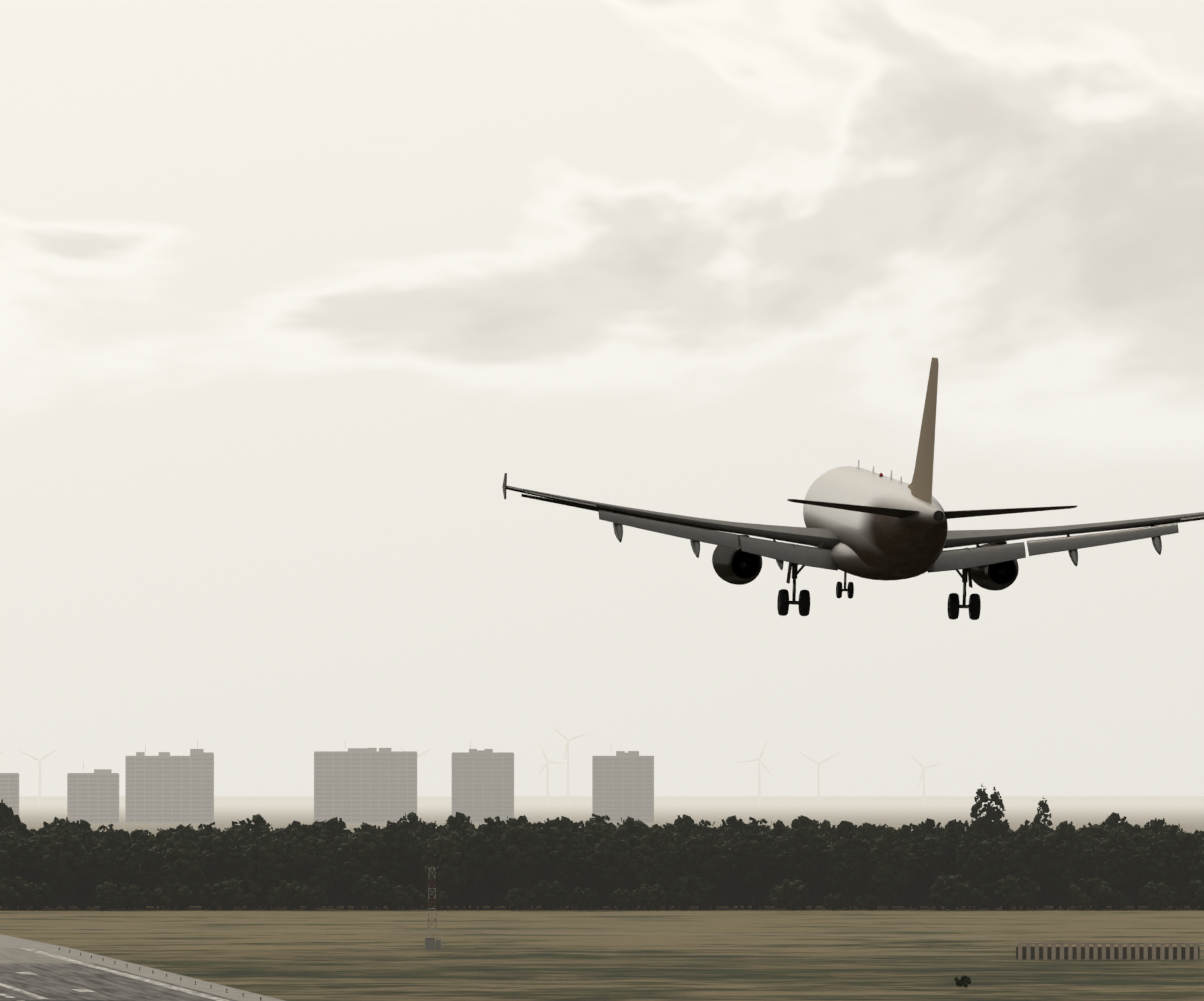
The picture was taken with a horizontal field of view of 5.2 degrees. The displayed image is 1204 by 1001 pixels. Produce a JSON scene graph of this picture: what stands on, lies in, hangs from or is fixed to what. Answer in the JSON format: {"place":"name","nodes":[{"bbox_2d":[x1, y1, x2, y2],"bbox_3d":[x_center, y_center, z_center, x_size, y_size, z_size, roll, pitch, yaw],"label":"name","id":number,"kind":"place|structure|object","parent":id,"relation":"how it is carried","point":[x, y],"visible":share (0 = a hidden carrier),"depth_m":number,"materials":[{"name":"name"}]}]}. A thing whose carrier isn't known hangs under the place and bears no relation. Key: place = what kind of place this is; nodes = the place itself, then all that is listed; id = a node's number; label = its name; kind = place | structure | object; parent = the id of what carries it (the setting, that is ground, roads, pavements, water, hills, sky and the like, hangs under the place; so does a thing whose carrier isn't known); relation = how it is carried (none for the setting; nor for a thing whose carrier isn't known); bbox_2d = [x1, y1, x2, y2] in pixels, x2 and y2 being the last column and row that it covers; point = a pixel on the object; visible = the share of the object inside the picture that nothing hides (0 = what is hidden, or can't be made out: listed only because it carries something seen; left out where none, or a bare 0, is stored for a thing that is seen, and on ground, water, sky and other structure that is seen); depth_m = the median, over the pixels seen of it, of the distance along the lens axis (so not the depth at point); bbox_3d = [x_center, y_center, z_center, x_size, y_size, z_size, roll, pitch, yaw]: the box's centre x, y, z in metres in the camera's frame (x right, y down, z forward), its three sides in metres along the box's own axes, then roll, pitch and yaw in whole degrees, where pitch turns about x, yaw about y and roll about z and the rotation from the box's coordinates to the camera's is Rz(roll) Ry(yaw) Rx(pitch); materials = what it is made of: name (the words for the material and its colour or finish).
{"place":"outdoors","nodes":[
{"label":"outdoors","id":0,"kind":"place"},
{"bbox_2d":[0,948,236,1000],"bbox_3d":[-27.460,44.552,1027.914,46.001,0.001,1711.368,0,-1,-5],"label":"runway","id":1,"kind":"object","parent":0,"point":[53,979],"visible":1,"depth_m":1541.39,"materials":[{"name":"asphalt"}]},
{"bbox_2d":[0,948,226,1000],"bbox_3d":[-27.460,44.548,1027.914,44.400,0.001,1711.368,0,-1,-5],"label":"runway markings","id":2,"kind":"object","parent":1,"relation":"on","point":[116,972],"visible":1,"depth_m":1541.11,"materials":[{"name":"white paint"}]},
{"bbox_2d":[0,934,284,1000],"bbox_3d":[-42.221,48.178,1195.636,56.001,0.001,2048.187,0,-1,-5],"label":"shoulders","id":3,"kind":"object","parent":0,"point":[6,941],"visible":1,"depth_m":1652.20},
{"bbox_2d":[0,796,1203,1000],"bbox_3d":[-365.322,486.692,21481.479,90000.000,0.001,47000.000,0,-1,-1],"label":"ground","id":4,"kind":"structure","parent":0,"point":[350,953],"depth_m":1981.19,"materials":[{"name":"green plant"}]},
{"bbox_2d":[0,773,18,814],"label":"block","id":5,"kind":"structure","parent":4,"relation":"on","point":[9,789],"depth_m":8982.40,"materials":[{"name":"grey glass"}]},
{"bbox_2d":[0,799,28,834],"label":"tall tree","id":6,"kind":"object","parent":4,"relation":"on","point":[11,819],"visible":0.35,"depth_m":2525.70,"materials":[{"name":"green plant"}]},
{"bbox_2d":[0,876,30,910],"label":"shrub","id":7,"kind":"object","parent":4,"relation":"on","point":[12,897],"visible":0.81,"depth_m":2469.28,"materials":[{"name":"green plant"}]},
{"bbox_2d":[7,839,45,909],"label":"tree","id":8,"kind":"object","parent":4,"relation":"on","point":[22,856],"visible":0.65,"depth_m":2478.14,"materials":[{"name":"green plant"}]},
{"bbox_2d":[18,881,56,910],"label":"shrub","id":9,"kind":"object","parent":4,"relation":"on","point":[37,900],"visible":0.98,"depth_m":2469.58,"materials":[{"name":"green plant"}]},
{"bbox_2d":[18,832,57,908],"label":"tree","id":10,"kind":"object","parent":4,"relation":"on","point":[41,842],"visible":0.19,"depth_m":2481.18,"materials":[{"name":"green plant"}]},
{"bbox_2d":[41,829,88,909],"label":"tree","id":11,"kind":"object","parent":4,"relation":"on","point":[66,878],"visible":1,"depth_m":2475.34,"materials":[{"name":"green plant"}]},
{"bbox_2d":[70,829,102,909],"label":"tree","id":12,"kind":"object","parent":4,"relation":"on","point":[89,843],"visible":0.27,"depth_m":2484.24,"materials":[{"name":"green plant"}]},
{"bbox_2d":[72,819,103,908],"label":"tree","id":13,"kind":"object","parent":4,"relation":"on","point":[83,825],"visible":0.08,"depth_m":2502.82,"materials":[{"name":"green plant"}]},
{"bbox_2d":[67,769,118,822],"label":"block","id":14,"kind":"structure","parent":4,"relation":"on","point":[93,797],"depth_m":8983.29,"materials":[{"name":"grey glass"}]},
{"bbox_2d":[82,843,120,909],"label":"tree","id":15,"kind":"object","parent":4,"relation":"on","point":[107,859],"visible":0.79,"depth_m":2476.74,"materials":[{"name":"green plant"}]},
{"bbox_2d":[93,880,130,910],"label":"shrub","id":16,"kind":"object","parent":4,"relation":"on","point":[101,892],"visible":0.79,"depth_m":2465.43,"materials":[{"name":"green plant"}]},
{"bbox_2d":[99,829,129,908],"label":"tree","id":17,"kind":"object","parent":4,"relation":"on","point":[108,840],"visible":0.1,"depth_m":2497.29,"materials":[{"name":"green plant"}]},
{"bbox_2d":[119,883,154,910],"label":"shrub","id":18,"kind":"object","parent":4,"relation":"on","point":[141,900],"visible":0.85,"depth_m":2465.90,"materials":[{"name":"green plant"}]},
{"bbox_2d":[117,837,161,909],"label":"tree","id":19,"kind":"object","parent":4,"relation":"on","point":[132,871],"visible":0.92,"depth_m":2475.54,"materials":[{"name":"green plant"}]},
{"bbox_2d":[125,743,190,822],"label":"block","id":20,"kind":"structure","parent":4,"relation":"on","point":[157,789],"depth_m":8984.17,"materials":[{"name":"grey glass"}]},
{"bbox_2d":[145,828,183,908],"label":"tree","id":21,"kind":"object","parent":4,"relation":"on","point":[160,836],"visible":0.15,"depth_m":2503.54,"materials":[{"name":"green plant"}]},
{"bbox_2d":[153,833,182,909],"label":"tree","id":22,"kind":"object","parent":4,"relation":"on","point":[160,849],"visible":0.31,"depth_m":2485.94,"materials":[{"name":"green plant"}]},
{"bbox_2d":[153,882,192,910],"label":"shrub","id":23,"kind":"object","parent":4,"relation":"on","point":[176,897],"visible":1,"depth_m":2467.05,"materials":[{"name":"green plant"}]},
{"bbox_2d":[158,835,208,909],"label":"tree","id":24,"kind":"object","parent":4,"relation":"on","point":[184,861],"visible":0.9,"depth_m":2476.96,"materials":[{"name":"green plant"}]},
{"bbox_2d":[190,740,213,822],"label":"block","id":25,"kind":"structure","parent":4,"relation":"on","point":[202,784],"depth_m":8984.77,"materials":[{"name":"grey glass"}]},
{"bbox_2d":[191,830,213,908],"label":"tree","id":26,"kind":"object","parent":4,"relation":"on","point":[202,840],"visible":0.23,"depth_m":2493.44,"materials":[{"name":"green plant"}]},
{"bbox_2d":[197,883,230,910],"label":"shrub","id":27,"kind":"object","parent":4,"relation":"on","point":[204,899],"visible":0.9,"depth_m":2468.86,"materials":[{"name":"green plant"}]},
{"bbox_2d":[203,834,244,909],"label":"tree","id":28,"kind":"object","parent":4,"relation":"on","point":[221,849],"visible":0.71,"depth_m":2479.81,"materials":[{"name":"green plant"}]},
{"bbox_2d":[215,876,261,910],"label":"shrub","id":29,"kind":"object","parent":4,"relation":"on","point":[233,887],"visible":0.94,"depth_m":2469.89,"materials":[{"name":"green plant"}]},
{"bbox_2d":[233,814,275,840],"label":"tree","id":30,"kind":"object","parent":4,"relation":"on","point":[258,820],"visible":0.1,"depth_m":2531.19,"materials":[{"name":"green plant"}]},
{"bbox_2d":[241,833,293,909],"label":"tree","id":31,"kind":"object","parent":4,"relation":"on","point":[270,871],"visible":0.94,"depth_m":2475.58,"materials":[{"name":"green plant"}]},
{"bbox_2d":[265,879,304,910],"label":"shrub","id":32,"kind":"object","parent":4,"relation":"on","point":[284,888],"visible":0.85,"depth_m":2470.58,"materials":[{"name":"green plant"}]},
{"bbox_2d":[293,884,327,910],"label":"shrub","id":33,"kind":"object","parent":4,"relation":"on","point":[310,901],"visible":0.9,"depth_m":2469.59,"materials":[{"name":"green plant"}]},
{"bbox_2d":[286,824,335,895],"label":"tree","id":34,"kind":"object","parent":4,"relation":"on","point":[312,831],"visible":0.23,"depth_m":2483.99,"materials":[{"name":"green plant"}]},
{"bbox_2d":[285,835,338,908],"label":"tree","id":35,"kind":"object","parent":4,"relation":"on","point":[324,870],"visible":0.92,"depth_m":2475.75,"materials":[{"name":"green plant"}]},
{"bbox_2d":[321,817,352,907],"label":"tree","id":36,"kind":"object","parent":4,"relation":"on","point":[334,826],"visible":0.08,"depth_m":2522.26,"materials":[{"name":"green plant"}]},
{"bbox_2d":[330,829,386,909],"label":"tree","id":37,"kind":"object","parent":4,"relation":"on","point":[362,844],"visible":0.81,"depth_m":2479.44,"materials":[{"name":"green plant"}]},
{"bbox_2d":[314,748,416,822],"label":"block","id":38,"kind":"structure","parent":4,"relation":"on","point":[361,785],"depth_m":8986.73,"materials":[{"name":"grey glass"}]},
{"bbox_2d":[351,873,397,910],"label":"shrub","id":39,"kind":"object","parent":4,"relation":"on","point":[372,897],"visible":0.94,"depth_m":2470.66,"materials":[{"name":"green plant"}]},
{"bbox_2d":[368,820,423,909],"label":"tree","id":40,"kind":"object","parent":4,"relation":"on","point":[388,841],"visible":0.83,"depth_m":2479.07,"materials":[{"name":"green plant"}]},
{"bbox_2d":[386,884,420,909],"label":"shrub","id":41,"kind":"object","parent":4,"relation":"on","point":[405,900],"visible":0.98,"depth_m":2468.81,"materials":[{"name":"green plant"}]},
{"bbox_2d":[398,812,426,906],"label":"tree","id":42,"kind":"object","parent":4,"relation":"on","point":[413,823],"visible":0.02,"depth_m":2546.44,"materials":[{"name":"green plant"}]},
{"bbox_2d":[412,832,431,896],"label":"tree","id":43,"kind":"object","parent":4,"relation":"on","point":[419,883],"visible":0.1,"depth_m":2497.13,"materials":[{"name":"green plant"}]},
{"bbox_2d":[413,820,444,907],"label":"tree","id":44,"kind":"object","parent":4,"relation":"on","point":[431,829],"visible":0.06,"depth_m":2501.01,"materials":[{"name":"green plant"}]},
{"bbox_2d":[417,889,447,910],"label":"shrub","id":45,"kind":"object","parent":4,"relation":"on","point":[441,898],"visible":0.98,"depth_m":2467.55,"materials":[{"name":"green plant"}]},
{"bbox_2d":[425,865,440,948],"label":"lattice mast","id":46,"kind":"object","parent":4,"relation":"on","point":[429,943],"visible":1,"depth_m":1871.23,"materials":[{"name":"metal"}]},
{"bbox_2d":[443,812,476,907],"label":"tree","id":47,"kind":"object","parent":4,"relation":"on","point":[459,823],"visible":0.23,"depth_m":2520.43,"materials":[{"name":"green plant"}]},
{"bbox_2d":[454,826,507,909],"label":"tree","id":48,"kind":"object","parent":4,"relation":"on","point":[478,847],"visible":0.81,"depth_m":2478.70,"materials":[{"name":"green plant"}]},
{"bbox_2d":[452,741,513,822],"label":"block","id":49,"kind":"structure","parent":4,"relation":"on","point":[482,785],"depth_m":8988.19,"materials":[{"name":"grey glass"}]},
{"bbox_2d":[473,818,515,909],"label":"tree","id":50,"kind":"object","parent":4,"relation":"on","point":[492,828],"visible":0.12,"depth_m":2489.58,"materials":[{"name":"green plant"}]},
{"bbox_2d":[51,928,972,956],"bbox_3d":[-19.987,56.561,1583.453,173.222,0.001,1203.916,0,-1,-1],"label":"service tracks","id":51,"kind":"object","parent":4,"relation":"on","point":[536,932],"visible":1,"depth_m":2077.24},
{"bbox_2d":[502,887,535,910],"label":"shrub","id":52,"kind":"object","parent":4,"relation":"on","point":[515,896],"visible":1,"depth_m":2466.90,"materials":[{"name":"green plant"}]},
{"bbox_2d":[493,815,549,909],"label":"tree","id":53,"kind":"object","parent":4,"relation":"on","point":[519,837],"visible":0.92,"depth_m":2479.36,"materials":[{"name":"green plant"}]},
{"bbox_2d":[518,820,565,909],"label":"tree","id":54,"kind":"object","parent":4,"relation":"on","point":[550,833],"visible":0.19,"depth_m":2487.24,"materials":[{"name":"green plant"}]},
{"bbox_2d":[530,880,569,910],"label":"shrub","id":55,"kind":"object","parent":4,"relation":"on","point":[547,899],"visible":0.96,"depth_m":2471.48,"materials":[{"name":"green plant"}]},
{"bbox_2d":[568,886,599,910],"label":"shrub","id":56,"kind":"object","parent":4,"relation":"on","point":[585,903],"visible":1,"depth_m":2467.73,"materials":[{"name":"green plant"}]},
{"bbox_2d":[18,892,1199,905],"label":"bushes","id":57,"kind":"object","parent":4,"relation":"on","point":[924,900],"depth_m":2562.68,"materials":[{"name":"plant"}]},
{"bbox_2d":[592,751,653,822],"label":"block","id":58,"kind":"structure","parent":4,"relation":"on","point":[623,785],"depth_m":8989.86,"materials":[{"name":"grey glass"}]},
{"bbox_2d":[610,888,636,910],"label":"shrub","id":59,"kind":"object","parent":4,"relation":"on","point":[628,900],"visible":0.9,"depth_m":2468.04,"materials":[{"name":"green plant"}]},
{"bbox_2d":[611,816,646,908],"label":"tree","id":60,"kind":"object","parent":4,"relation":"on","point":[625,828],"visible":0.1,"depth_m":2495.67,"materials":[{"name":"green plant"}]},
{"bbox_2d":[631,883,667,910],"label":"shrub","id":61,"kind":"object","parent":4,"relation":"on","point":[645,891],"visible":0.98,"depth_m":2466.83,"materials":[{"name":"green plant"}]},
{"bbox_2d":[626,824,682,909],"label":"tree","id":62,"kind":"object","parent":4,"relation":"on","point":[655,872],"visible":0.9,"depth_m":2476.73,"materials":[{"name":"green plant"}]},
{"bbox_2d":[673,819,702,908],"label":"tree","id":63,"kind":"object","parent":4,"relation":"on","point":[686,829],"visible":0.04,"depth_m":2503.99,"materials":[{"name":"green plant"}]},
{"bbox_2d":[665,874,714,909],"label":"shrub","id":64,"kind":"object","parent":4,"relation":"on","point":[679,894],"visible":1,"depth_m":2471.54,"materials":[{"name":"green plant"}]},
{"bbox_2d":[713,815,753,906],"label":"tree","id":65,"kind":"object","parent":4,"relation":"on","point":[733,822],"visible":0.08,"depth_m":2542.00,"materials":[{"name":"green plant"}]},
{"bbox_2d":[728,826,776,909],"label":"tree","id":66,"kind":"object","parent":4,"relation":"on","point":[744,873],"visible":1,"depth_m":2480.57,"materials":[{"name":"green plant"}]},
{"bbox_2d":[767,878,809,910],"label":"shrub","id":67,"kind":"object","parent":4,"relation":"on","point":[787,887],"visible":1,"depth_m":2468.63,"materials":[{"name":"green plant"}]},
{"bbox_2d":[771,829,823,909],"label":"tree","id":68,"kind":"object","parent":4,"relation":"on","point":[801,847],"visible":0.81,"depth_m":2480.97,"materials":[{"name":"green plant"}]},
{"bbox_2d":[773,815,829,909],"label":"tree","id":69,"kind":"object","parent":4,"relation":"on","point":[801,822],"visible":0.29,"depth_m":2490.45,"materials":[{"name":"green plant"}]},
{"bbox_2d":[822,893,845,910],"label":"shrub","id":70,"kind":"object","parent":4,"relation":"on","point":[834,904],"visible":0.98,"depth_m":2470.17,"materials":[{"name":"green plant"}]},
{"bbox_2d":[817,821,876,909],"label":"tree","id":71,"kind":"object","parent":4,"relation":"on","point":[836,871],"visible":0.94,"depth_m":2478.72,"materials":[{"name":"green plant"}]},
{"bbox_2d":[855,893,879,910],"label":"shrub","id":72,"kind":"object","parent":4,"relation":"on","point":[871,900],"visible":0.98,"depth_m":2471.39,"materials":[{"name":"green plant"}]},
{"bbox_2d":[862,826,916,909],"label":"tree","id":73,"kind":"object","parent":4,"relation":"on","point":[896,877],"visible":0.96,"depth_m":2477.82,"materials":[{"name":"green plant"}]},
{"bbox_2d":[898,824,916,908],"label":"tree","id":74,"kind":"object","parent":4,"relation":"on","point":[904,831],"visible":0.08,"depth_m":2513.51,"materials":[{"name":"green plant"}]},
{"bbox_2d":[912,834,958,909],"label":"tree","id":75,"kind":"object","parent":4,"relation":"on","point":[938,849],"visible":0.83,"depth_m":2481.77,"materials":[{"name":"green plant"}]},
{"bbox_2d":[935,826,963,896],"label":"tree","id":76,"kind":"object","parent":4,"relation":"on","point":[947,832],"visible":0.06,"depth_m":2514.35,"materials":[{"name":"green plant"}]},
{"bbox_2d":[928,874,975,909],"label":"shrub","id":77,"kind":"object","parent":4,"relation":"on","point":[963,893],"visible":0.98,"depth_m":2471.25,"materials":[{"name":"green plant"}]},
{"bbox_2d":[954,827,1001,909],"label":"tree","id":78,"kind":"object","parent":4,"relation":"on","point":[986,857],"visible":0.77,"depth_m":2478.98,"materials":[{"name":"green plant"}]},
{"bbox_2d":[970,785,993,907],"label":"tree","id":79,"kind":"object","parent":4,"relation":"on","point":[979,822],"visible":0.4,"depth_m":2530.64,"materials":[{"name":"green plant"}]},
{"bbox_2d":[971,882,1003,909],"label":"shrub","id":80,"kind":"object","parent":4,"relation":"on","point":[982,894],"visible":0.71,"depth_m":2473.43,"materials":[{"name":"green plant"}]},
{"bbox_2d":[983,787,1009,907],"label":"tree","id":81,"kind":"object","parent":4,"relation":"on","point":[998,827],"visible":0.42,"depth_m":2530.46,"materials":[{"name":"green plant"}]},
{"bbox_2d":[990,874,1040,910],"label":"shrub","id":82,"kind":"object","parent":4,"relation":"on","point":[1008,889],"visible":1,"depth_m":2470.21,"materials":[{"name":"green plant"}]},
{"bbox_2d":[998,829,1047,909],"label":"tree","id":83,"kind":"object","parent":4,"relation":"on","point":[1014,850],"visible":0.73,"depth_m":2480.43,"materials":[{"name":"green plant"}]},
{"bbox_2d":[1032,798,1052,907],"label":"tree","id":84,"kind":"object","parent":4,"relation":"on","point":[1044,807],"visible":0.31,"depth_m":2531.03,"materials":[{"name":"green plant"}]},
{"bbox_2d":[1038,821,1093,909],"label":"tree","id":85,"kind":"object","parent":4,"relation":"on","point":[1072,845],"visible":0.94,"depth_m":2482.21,"materials":[{"name":"green plant"}]},
{"bbox_2d":[1058,828,1107,909],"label":"tree","id":86,"kind":"object","parent":4,"relation":"on","point":[1095,844],"visible":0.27,"depth_m":2489.55,"materials":[{"name":"green plant"}]},
{"bbox_2d":[1065,877,1111,909],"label":"shrub","id":87,"kind":"object","parent":4,"relation":"on","point":[1101,890],"visible":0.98,"depth_m":2469.90,"materials":[{"name":"green plant"}]},
{"bbox_2d":[1076,822,1112,908],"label":"tree","id":88,"kind":"object","parent":4,"relation":"on","point":[1096,830],"visible":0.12,"depth_m":2503.32,"materials":[{"name":"green plant"}]},
{"bbox_2d":[1016,943,1203,959],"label":"striped barrier","id":89,"kind":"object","parent":4,"relation":"on","point":[1111,952],"depth_m":1756.18,"materials":[{"name":"grey"}]},
{"bbox_2d":[1101,812,1131,899],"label":"tree","id":90,"kind":"object","parent":4,"relation":"on","point":[1113,819],"visible":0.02,"depth_m":2538.71,"materials":[{"name":"green plant"}]},
{"bbox_2d":[1104,891,1129,910],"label":"shrub","id":91,"kind":"object","parent":4,"relation":"on","point":[1120,902],"visible":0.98,"depth_m":2469.65,"materials":[{"name":"green plant"}]},
{"bbox_2d":[1139,880,1178,910],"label":"shrub","id":92,"kind":"object","parent":4,"relation":"on","point":[1166,892],"visible":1,"depth_m":2468.69,"materials":[{"name":"green plant"}]},
{"bbox_2d":[1152,824,1198,909],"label":"tree","id":93,"kind":"object","parent":4,"relation":"on","point":[1174,840],"visible":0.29,"depth_m":2491.59,"materials":[{"name":"green plant"}]},
{"bbox_2d":[1175,832,1203,908],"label":"tree","id":94,"kind":"object","parent":4,"relation":"on","point":[1199,841],"visible":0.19,"depth_m":2494.86,"materials":[{"name":"green plant"}]},
{"bbox_2d":[1181,880,1203,909],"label":"shrub","id":95,"kind":"object","parent":4,"relation":"on","point":[1193,887],"visible":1,"depth_m":2475.00,"materials":[{"name":"green plant"}]},
{"bbox_2d":[0,0,1203,795],"label":"sky","id":96,"kind":"structure","parent":0,"point":[291,291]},
{"bbox_2d":[502,357,1203,619],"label":"airliner","id":97,"kind":"object","parent":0,"point":[864,523],"visible":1,"depth_m":590.44,"materials":[{"name":"grey metal"}]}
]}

